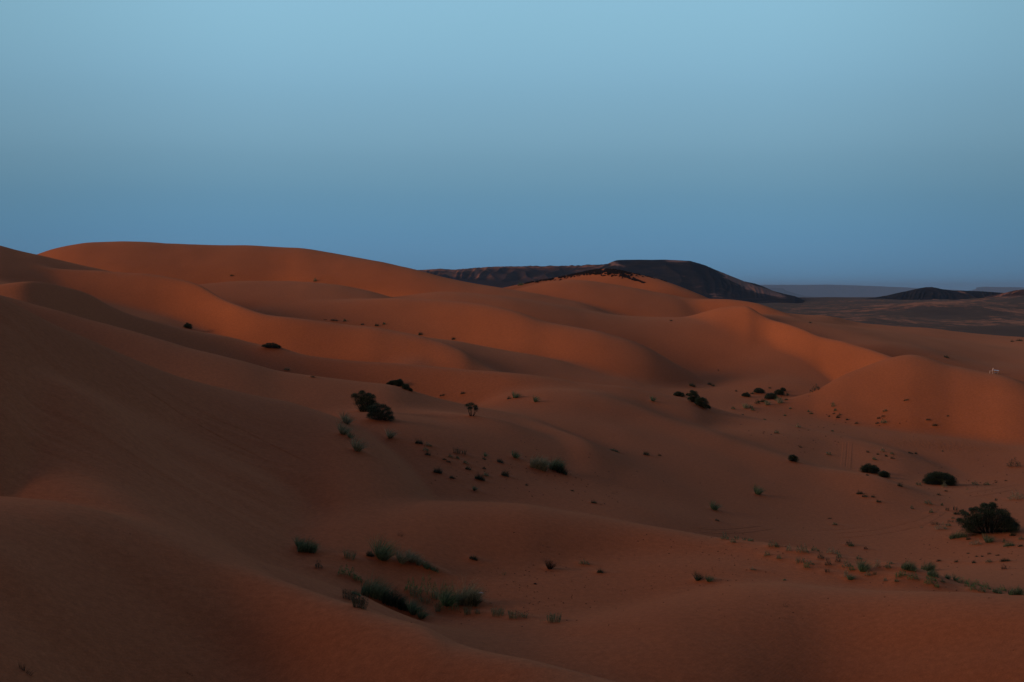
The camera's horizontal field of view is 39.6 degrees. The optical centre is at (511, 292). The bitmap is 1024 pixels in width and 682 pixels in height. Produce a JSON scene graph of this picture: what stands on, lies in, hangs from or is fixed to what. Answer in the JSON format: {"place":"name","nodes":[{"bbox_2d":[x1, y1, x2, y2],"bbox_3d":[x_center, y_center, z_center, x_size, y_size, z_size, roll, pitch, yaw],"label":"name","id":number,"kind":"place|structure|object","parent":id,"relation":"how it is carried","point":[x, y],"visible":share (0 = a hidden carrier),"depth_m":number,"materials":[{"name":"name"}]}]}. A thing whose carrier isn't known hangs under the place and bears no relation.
{"place":"outdoors","nodes":[
{"label":"outdoors","id":0,"kind":"place"},
{"bbox_2d":[0,241,1023,681],"bbox_3d":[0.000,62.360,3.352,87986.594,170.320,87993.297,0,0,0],"label":"desert ground","id":1,"kind":"structure","parent":0,"point":[204,571],"depth_m":115.32,"materials":[{"name":"orange sand"}]},
{"bbox_2d":[18,664,35,674],"bbox_3d":[-16.035,12.493,47.220,0.719,0.572,0.215,0,0,0],"label":"dry sprig","id":2,"kind":"object","parent":1,"relation":"on","point":[24,669],"visible":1,"depth_m":47.21,"materials":[{"name":"brown plant"}]},
{"bbox_2d":[127,460,153,476],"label":"wheel track","id":3,"kind":"structure","parent":1,"relation":"on","point":[147,472],"depth_m":89.91,"materials":[{"name":"brown sand"}]},
{"bbox_2d":[183,322,192,328],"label":"desert bush","id":4,"kind":"object","parent":1,"relation":"on","point":[187,325],"visible":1,"depth_m":260.05,"materials":[{"name":"green plant"}]},
{"bbox_2d":[261,342,281,347],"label":"desert bush","id":5,"kind":"object","parent":1,"relation":"on","point":[271,345],"visible":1,"depth_m":223.97,"materials":[{"name":"green plant"}]},
{"bbox_2d":[292,535,306,546],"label":"grass tussock","id":6,"kind":"object","parent":1,"relation":"on","point":[296,542],"depth_m":88.31,"materials":[{"name":"green plant"}]},
{"bbox_2d":[295,536,320,553],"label":"grass tussock","id":7,"kind":"object","parent":1,"relation":"on","point":[310,547],"depth_m":87.37,"materials":[{"name":"green plant"}]},
{"bbox_2d":[335,420,357,434],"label":"grass tussock","id":8,"kind":"object","parent":1,"relation":"on","point":[341,430],"depth_m":116.71,"materials":[{"name":"green plant"}]},
{"bbox_2d":[337,562,355,577],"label":"desert shrub","id":9,"kind":"object","parent":1,"relation":"on","point":[343,571],"visible":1,"depth_m":83.98,"materials":[{"name":"green plant"}]},
{"bbox_2d":[339,412,356,423],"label":"grass tussock","id":10,"kind":"object","parent":1,"relation":"on","point":[345,419],"depth_m":123.08,"materials":[{"name":"green plant"}]},
{"bbox_2d":[342,587,354,599],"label":"reed clump","id":11,"kind":"object","parent":1,"relation":"on","point":[347,595],"visible":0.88,"depth_m":73.66,"materials":[{"name":"green plant"}]},
{"bbox_2d":[343,549,355,559],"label":"reed clump","id":12,"kind":"object","parent":1,"relation":"on","point":[350,553],"visible":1,"depth_m":86.99,"materials":[{"name":"green plant"}]},
{"bbox_2d":[345,431,357,437],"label":"grass tussock","id":13,"kind":"object","parent":1,"relation":"on","point":[351,435],"depth_m":116.08,"materials":[{"name":"green plant"}]},
{"bbox_2d":[345,435,372,451],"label":"grass tussock","id":14,"kind":"object","parent":1,"relation":"on","point":[356,446],"depth_m":112.50,"materials":[{"name":"green plant"}]},
{"bbox_2d":[351,594,368,608],"bbox_3d":[-6.382,12.976,59.716,0.918,0.715,0.531,0,0,0],"label":"reed clump","id":15,"kind":"object","parent":1,"relation":"on","point":[357,602],"visible":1,"depth_m":59.67,"materials":[{"name":"green plant"}]},
{"bbox_2d":[350,390,378,411],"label":"desert bush","id":16,"kind":"object","parent":1,"relation":"on","point":[367,397],"visible":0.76,"depth_m":144.00,"materials":[{"name":"green plant"}]},
{"bbox_2d":[366,549,374,555],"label":"desert shrub","id":17,"kind":"object","parent":1,"relation":"on","point":[368,553],"visible":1,"depth_m":88.20,"materials":[{"name":"green plant"}]},
{"bbox_2d":[361,570,399,600],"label":"grass tussock","id":18,"kind":"object","parent":1,"relation":"on","point":[374,589],"depth_m":81.89,"materials":[{"name":"green plant"}]},
{"bbox_2d":[366,402,394,421],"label":"desert bush","id":19,"kind":"object","parent":1,"relation":"on","point":[372,413],"visible":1,"depth_m":135.12,"materials":[{"name":"green plant"}]},
{"bbox_2d":[366,532,408,560],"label":"grass tussock","id":20,"kind":"object","parent":1,"relation":"on","point":[382,553],"depth_m":87.98,"materials":[{"name":"green plant"}]},
{"bbox_2d":[384,426,397,438],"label":"grass tussock","id":21,"kind":"object","parent":1,"relation":"on","point":[389,435],"depth_m":128.49,"materials":[{"name":"green plant"}]},
{"bbox_2d":[386,380,395,384],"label":"desert bush","id":22,"kind":"object","parent":1,"relation":"on","point":[391,382],"visible":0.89,"depth_m":205.63,"materials":[{"name":"green plant"}]},
{"bbox_2d":[381,588,408,609],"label":"grass tussock","id":23,"kind":"object","parent":1,"relation":"on","point":[393,601],"depth_m":81.64,"materials":[{"name":"green plant"}]},
{"bbox_2d":[393,378,404,385],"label":"desert bush","id":24,"kind":"object","parent":1,"relation":"on","point":[398,382],"visible":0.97,"depth_m":204.88,"materials":[{"name":"green plant"}]},
{"bbox_2d":[393,546,414,563],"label":"grass tussock","id":25,"kind":"object","parent":1,"relation":"on","point":[400,559],"depth_m":88.13,"materials":[{"name":"green plant"}]},
{"bbox_2d":[398,601,409,611],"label":"grass tussock","id":26,"kind":"object","parent":1,"relation":"on","point":[404,607],"depth_m":81.51,"materials":[{"name":"green plant"}]},
{"bbox_2d":[402,384,409,389],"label":"desert bush","id":27,"kind":"object","parent":1,"relation":"on","point":[405,386],"visible":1,"depth_m":162.68,"materials":[{"name":"green plant"}]},
{"bbox_2d":[404,576,417,591],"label":"desert shrub","id":28,"kind":"object","parent":1,"relation":"on","point":[406,588],"visible":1,"depth_m":84.68,"materials":[{"name":"green plant"}]},
{"bbox_2d":[405,547,423,562],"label":"grass tussock","id":29,"kind":"object","parent":1,"relation":"on","point":[411,560],"depth_m":88.49,"materials":[{"name":"green plant"}]},
{"bbox_2d":[409,587,423,597],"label":"reed clump","id":30,"kind":"object","parent":1,"relation":"on","point":[412,594],"visible":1,"depth_m":84.09,"materials":[{"name":"green plant"}]},
{"bbox_2d":[403,596,432,614],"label":"grass tussock","id":31,"kind":"object","parent":1,"relation":"on","point":[412,610],"depth_m":81.30,"materials":[{"name":"green plant"}]},
{"bbox_2d":[413,555,425,565],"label":"grass tussock","id":32,"kind":"object","parent":1,"relation":"on","point":[418,562],"depth_m":88.42,"materials":[{"name":"green plant"}]},
{"bbox_2d":[416,605,433,618],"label":"grass tussock","id":33,"kind":"object","parent":1,"relation":"on","point":[422,615],"depth_m":80.89,"materials":[{"name":"green plant"}]},
{"bbox_2d":[421,560,432,568],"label":"grass tussock","id":34,"kind":"object","parent":1,"relation":"on","point":[428,566],"depth_m":88.37,"materials":[{"name":"green plant"}]},
{"bbox_2d":[418,573,437,596],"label":"desert shrub","id":35,"kind":"object","parent":1,"relation":"on","point":[427,586],"visible":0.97,"depth_m":84.43,"materials":[{"name":"green plant"}]},
{"bbox_2d":[432,601,441,611],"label":"reed clump","id":36,"kind":"object","parent":1,"relation":"on","point":[437,610],"visible":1,"depth_m":82.51,"materials":[{"name":"green plant"}]},
{"bbox_2d":[433,467,443,473],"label":"desert shrub","id":37,"kind":"object","parent":1,"relation":"on","point":[437,471],"visible":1,"depth_m":120.83,"materials":[{"name":"green plant"}]},
{"bbox_2d":[425,581,469,606],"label":"grass tussock","id":38,"kind":"object","parent":1,"relation":"on","point":[448,598],"depth_m":83.19,"materials":[{"name":"green plant"}]},
{"bbox_2d":[437,578,458,611],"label":"desert shrub","id":39,"kind":"object","parent":1,"relation":"on","point":[456,608],"visible":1,"depth_m":82.65,"materials":[{"name":"green plant"}]},
{"bbox_2d":[463,606,471,614],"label":"reed clump","id":40,"kind":"object","parent":1,"relation":"on","point":[467,612],"visible":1,"depth_m":82.02,"materials":[{"name":"green plant"}]},
{"bbox_2d":[464,402,478,415],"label":"desert bush","id":41,"kind":"object","parent":1,"relation":"on","point":[469,405],"visible":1,"depth_m":148.31,"materials":[{"name":"green plant"}]},
{"bbox_2d":[456,571,492,606],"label":"grass tussock","id":42,"kind":"object","parent":1,"relation":"on","point":[473,595],"depth_m":83.53,"materials":[{"name":"green plant"}]},
{"bbox_2d":[464,591,487,605],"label":"grass tussock","id":43,"kind":"object","parent":1,"relation":"on","point":[478,602],"depth_m":83.52,"materials":[{"name":"green plant"}]},
{"bbox_2d":[474,473,485,480],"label":"desert shrub","id":44,"kind":"object","parent":1,"relation":"on","point":[482,478],"visible":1,"depth_m":121.33,"materials":[{"name":"green plant"}]},
{"bbox_2d":[490,606,505,616],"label":"reed clump","id":45,"kind":"object","parent":1,"relation":"on","point":[494,611],"visible":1,"depth_m":81.59,"materials":[{"name":"green plant"}]},
{"bbox_2d":[501,470,509,476],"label":"desert shrub","id":46,"kind":"object","parent":1,"relation":"on","point":[503,473],"visible":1,"depth_m":124.65,"materials":[{"name":"green plant"}]},
{"bbox_2d":[508,608,518,618],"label":"reed clump","id":47,"kind":"object","parent":1,"relation":"on","point":[513,615],"visible":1,"depth_m":80.80,"materials":[{"name":"green plant"}]},
{"bbox_2d":[511,450,521,457],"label":"grass tussock","id":48,"kind":"object","parent":1,"relation":"on","point":[515,455],"depth_m":131.82,"materials":[{"name":"green plant"}]},
{"bbox_2d":[530,452,551,470],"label":"grass tussock","id":49,"kind":"object","parent":1,"relation":"on","point":[535,464],"depth_m":130.21,"materials":[{"name":"green plant"}]},
{"bbox_2d":[545,559,559,568],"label":"grass tussock","id":50,"kind":"object","parent":1,"relation":"on","point":[549,565],"depth_m":92.57,"materials":[{"name":"green plant"}]},
{"bbox_2d":[547,611,561,622],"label":"reed clump","id":51,"kind":"object","parent":1,"relation":"on","point":[554,619],"visible":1,"depth_m":79.64,"materials":[{"name":"green plant"}]},
{"bbox_2d":[549,456,569,470],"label":"grass tussock","id":52,"kind":"object","parent":1,"relation":"on","point":[555,465],"depth_m":131.23,"materials":[{"name":"green plant"}]},
{"bbox_2d":[556,465,570,474],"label":"grass tussock","id":53,"kind":"object","parent":1,"relation":"on","point":[559,470],"depth_m":130.90,"materials":[{"name":"green plant"}]},
{"bbox_2d":[524,268,666,283],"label":"rubble","id":54,"kind":"object","parent":1,"relation":"on","point":[610,271],"visible":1,"depth_m":430.44,"materials":[{"name":"black stone"}]},
{"bbox_2d":[612,368,640,385],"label":"wheel track","id":55,"kind":"structure","parent":1,"relation":"on","point":[628,376],"depth_m":247.69,"materials":[{"name":"brown sand"}]},
{"bbox_2d":[673,391,684,396],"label":"desert bush","id":56,"kind":"object","parent":1,"relation":"on","point":[679,393],"visible":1,"depth_m":235.96,"materials":[{"name":"green plant"}]},
{"bbox_2d":[687,390,698,401],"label":"desert bush","id":57,"kind":"object","parent":1,"relation":"on","point":[691,398],"visible":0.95,"depth_m":205.32,"materials":[{"name":"green plant"}]},
{"bbox_2d":[692,572,706,580],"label":"grass tussock","id":58,"kind":"object","parent":1,"relation":"on","point":[699,577],"depth_m":90.06,"materials":[{"name":"green plant"}]},
{"bbox_2d":[694,396,709,408],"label":"desert bush","id":59,"kind":"object","parent":1,"relation":"on","point":[701,402],"visible":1,"depth_m":203.66,"materials":[{"name":"green plant"}]},
{"bbox_2d":[705,572,712,581],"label":"grass tussock","id":60,"kind":"object","parent":1,"relation":"on","point":[708,579],"depth_m":89.78,"materials":[{"name":"green plant"}]},
{"bbox_2d":[399,414,1022,626],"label":"grit","id":61,"kind":"object","parent":1,"relation":"on","point":[673,541],"visible":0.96,"depth_m":100.42,"materials":[{"name":"brown"}]},
{"bbox_2d":[706,497,721,509],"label":"grass tussock","id":62,"kind":"object","parent":1,"relation":"on","point":[713,507],"depth_m":131.84,"materials":[{"name":"green plant"}]},
{"bbox_2d":[692,524,759,529],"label":"wheel track","id":63,"kind":"structure","parent":1,"relation":"on","point":[728,527],"depth_m":124.06,"materials":[{"name":"orange sand"}]},
{"bbox_2d":[692,527,772,533],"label":"wheel track","id":64,"kind":"structure","parent":1,"relation":"on","point":[735,531],"depth_m":123.24,"materials":[{"name":"orange sand"}]},
{"bbox_2d":[741,392,750,396],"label":"desert bush","id":65,"kind":"object","parent":1,"relation":"on","point":[747,394],"visible":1,"depth_m":245.55,"materials":[{"name":"green plant"}]},
{"bbox_2d":[753,387,765,392],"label":"desert bush","id":66,"kind":"object","parent":1,"relation":"on","point":[758,390],"visible":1,"depth_m":250.14,"materials":[{"name":"green plant"}]},
{"bbox_2d":[752,483,769,494],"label":"grass tussock","id":67,"kind":"object","parent":1,"relation":"on","point":[757,491],"depth_m":144.34,"materials":[{"name":"green plant"}]},
{"bbox_2d":[764,392,777,399],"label":"desert bush","id":68,"kind":"object","parent":1,"relation":"on","point":[771,395],"visible":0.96,"depth_m":244.80,"materials":[{"name":"green plant"}]},
{"bbox_2d":[773,389,785,394],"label":"desert bush","id":69,"kind":"object","parent":1,"relation":"on","point":[781,392],"visible":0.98,"depth_m":249.82,"materials":[{"name":"green plant"}]},
{"bbox_2d":[788,454,798,461],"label":"desert bush","id":70,"kind":"object","parent":1,"relation":"on","point":[791,457],"visible":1,"depth_m":165.17,"materials":[{"name":"green plant"}]},
{"bbox_2d":[816,526,861,529],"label":"wheel track","id":71,"kind":"structure","parent":1,"relation":"on","point":[852,527],"depth_m":134.01,"materials":[{"name":"orange sand"}]},
{"bbox_2d":[840,441,846,466],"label":"wheel track","id":72,"kind":"structure","parent":1,"relation":"on","point":[843,454],"depth_m":185.04,"materials":[{"name":"orange sand"}]},
{"bbox_2d":[846,443,852,468],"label":"wheel track","id":73,"kind":"structure","parent":1,"relation":"on","point":[849,457],"depth_m":184.20,"materials":[{"name":"orange sand"}]},
{"bbox_2d":[845,574,853,579],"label":"grass tussock","id":74,"kind":"object","parent":1,"relation":"on","point":[850,578],"depth_m":91.53,"materials":[{"name":"green plant"}]},
{"bbox_2d":[851,558,877,571],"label":"grass tussock","id":75,"kind":"object","parent":1,"relation":"on","point":[862,567],"depth_m":93.24,"materials":[{"name":"green plant"}]},
{"bbox_2d":[858,463,880,473],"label":"desert bush","id":76,"kind":"object","parent":1,"relation":"on","point":[870,468],"visible":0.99,"depth_m":173.28,"materials":[{"name":"green plant"}]},
{"bbox_2d":[878,470,890,477],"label":"desert bush","id":77,"kind":"object","parent":1,"relation":"on","point":[884,473],"visible":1,"depth_m":171.19,"materials":[{"name":"green plant"}]},
{"bbox_2d":[830,504,939,532],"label":"wheel track","id":78,"kind":"structure","parent":1,"relation":"on","point":[934,509],"depth_m":137.62,"materials":[{"name":"orange sand"}]},
{"bbox_2d":[831,510,946,537],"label":"wheel track","id":79,"kind":"structure","parent":1,"relation":"on","point":[938,514],"depth_m":134.87,"materials":[{"name":"orange sand"}]},
{"bbox_2d":[901,560,919,571],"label":"grass tussock","id":80,"kind":"object","parent":1,"relation":"on","point":[908,566],"depth_m":93.45,"materials":[{"name":"green plant"}]},
{"bbox_2d":[921,561,938,570],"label":"grass tussock","id":81,"kind":"object","parent":1,"relation":"on","point":[930,566],"depth_m":112.27,"materials":[{"name":"green plant"}]},
{"bbox_2d":[927,567,940,577],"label":"grass tussock","id":82,"kind":"object","parent":1,"relation":"on","point":[935,574],"depth_m":92.94,"materials":[{"name":"green plant"}]},
{"bbox_2d":[921,470,958,485],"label":"desert bush","id":83,"kind":"object","parent":1,"relation":"on","point":[937,478],"visible":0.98,"depth_m":169.61,"materials":[{"name":"green plant"}]},
{"bbox_2d":[949,531,968,538],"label":"grass tussock","id":84,"kind":"object","parent":1,"relation":"on","point":[960,534],"depth_m":127.89,"materials":[{"name":"green plant"}]},
{"bbox_2d":[955,502,1020,535],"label":"desert bush","id":85,"kind":"object","parent":1,"relation":"on","point":[990,518],"visible":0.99,"depth_m":128.53,"materials":[{"name":"green plant"}]},
{"bbox_2d":[981,532,996,542],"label":"grass tussock","id":86,"kind":"object","parent":1,"relation":"on","point":[987,539],"depth_m":124.61,"materials":[{"name":"green plant"}]},
{"bbox_2d":[959,484,1019,493],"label":"wheel track","id":87,"kind":"structure","parent":1,"relation":"on","point":[988,489],"depth_m":166.69,"materials":[{"name":"brown sand"}]},
{"bbox_2d":[966,489,1016,496],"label":"wheel track","id":88,"kind":"structure","parent":1,"relation":"on","point":[992,493],"depth_m":161.98,"materials":[{"name":"brown sand"}]},
{"bbox_2d":[992,587,1001,593],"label":"grass tussock","id":89,"kind":"object","parent":1,"relation":"on","point":[997,591],"depth_m":90.73,"materials":[{"name":"green plant"}]},
{"bbox_2d":[1003,542,1014,546],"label":"desert shrub","id":90,"kind":"object","parent":1,"relation":"on","point":[1007,544],"visible":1,"depth_m":122.38,"materials":[{"name":"green plant"}]},
{"bbox_2d":[1007,458,1019,466],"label":"desert shrub","id":91,"kind":"object","parent":1,"relation":"on","point":[1012,463],"visible":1,"depth_m":188.47,"materials":[{"name":"green plant"}]},
{"bbox_2d":[1007,491,1023,499],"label":"desert shrub","id":92,"kind":"object","parent":1,"relation":"on","point":[1017,494],"visible":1,"depth_m":155.61,"materials":[{"name":"green plant"}]},
{"bbox_2d":[1007,584,1023,594],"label":"grass tussock","id":93,"kind":"object","parent":1,"relation":"on","point":[1018,591],"depth_m":78.52,"materials":[{"name":"green plant"}]},
{"bbox_2d":[0,0,1023,290],"label":"sky","id":94,"kind":"structure","parent":0,"point":[760,142],"materials":[{"name":"blue"}]},
{"bbox_2d":[419,264,605,287],"bbox_3d":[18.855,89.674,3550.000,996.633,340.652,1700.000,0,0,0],"label":"rocky plateau","id":95,"kind":"structure","parent":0,"point":[503,276],"depth_m":3636.15,"materials":[{"name":"stone"}]},
{"bbox_2d":[601,260,803,302],"bbox_3d":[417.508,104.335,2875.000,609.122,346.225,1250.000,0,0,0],"label":"dark rock hill","id":96,"kind":"structure","parent":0,"point":[705,280],"depth_m":2821.53,"materials":[{"name":"black stone"}]},
{"bbox_2d":[768,288,811,296],"bbox_3d":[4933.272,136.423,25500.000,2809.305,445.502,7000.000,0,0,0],"label":"stepped mesa","id":97,"kind":"structure","parent":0,"point":[781,290],"depth_m":26362.87,"materials":[{"name":"grey stone"}]},
{"bbox_2d":[761,285,963,296],"bbox_3d":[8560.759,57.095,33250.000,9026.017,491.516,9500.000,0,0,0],"label":"long mesa","id":98,"kind":"structure","parent":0,"point":[839,291],"depth_m":33599.29,"materials":[{"name":"grey stone"}]},
{"bbox_2d":[868,287,1001,299],"bbox_3d":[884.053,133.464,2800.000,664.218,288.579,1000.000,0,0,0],"label":"black hill","id":99,"kind":"structure","parent":0,"point":[927,293],"depth_m":2800.93,"materials":[{"name":"black stone"}]},
{"bbox_2d":[970,287,1023,292],"bbox_3d":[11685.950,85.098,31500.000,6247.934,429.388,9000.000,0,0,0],"label":"flat topped mesa","id":100,"kind":"structure","parent":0,"point":[998,289],"depth_m":31747.10,"materials":[{"name":"grey stone"}]},
{"bbox_2d":[985,289,1023,297],"bbox_3d":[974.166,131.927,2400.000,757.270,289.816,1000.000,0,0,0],"label":"brown hill","id":101,"kind":"structure","parent":0,"point":[1016,293],"depth_m":2412.64,"materials":[{"name":"stone"}]}
]}

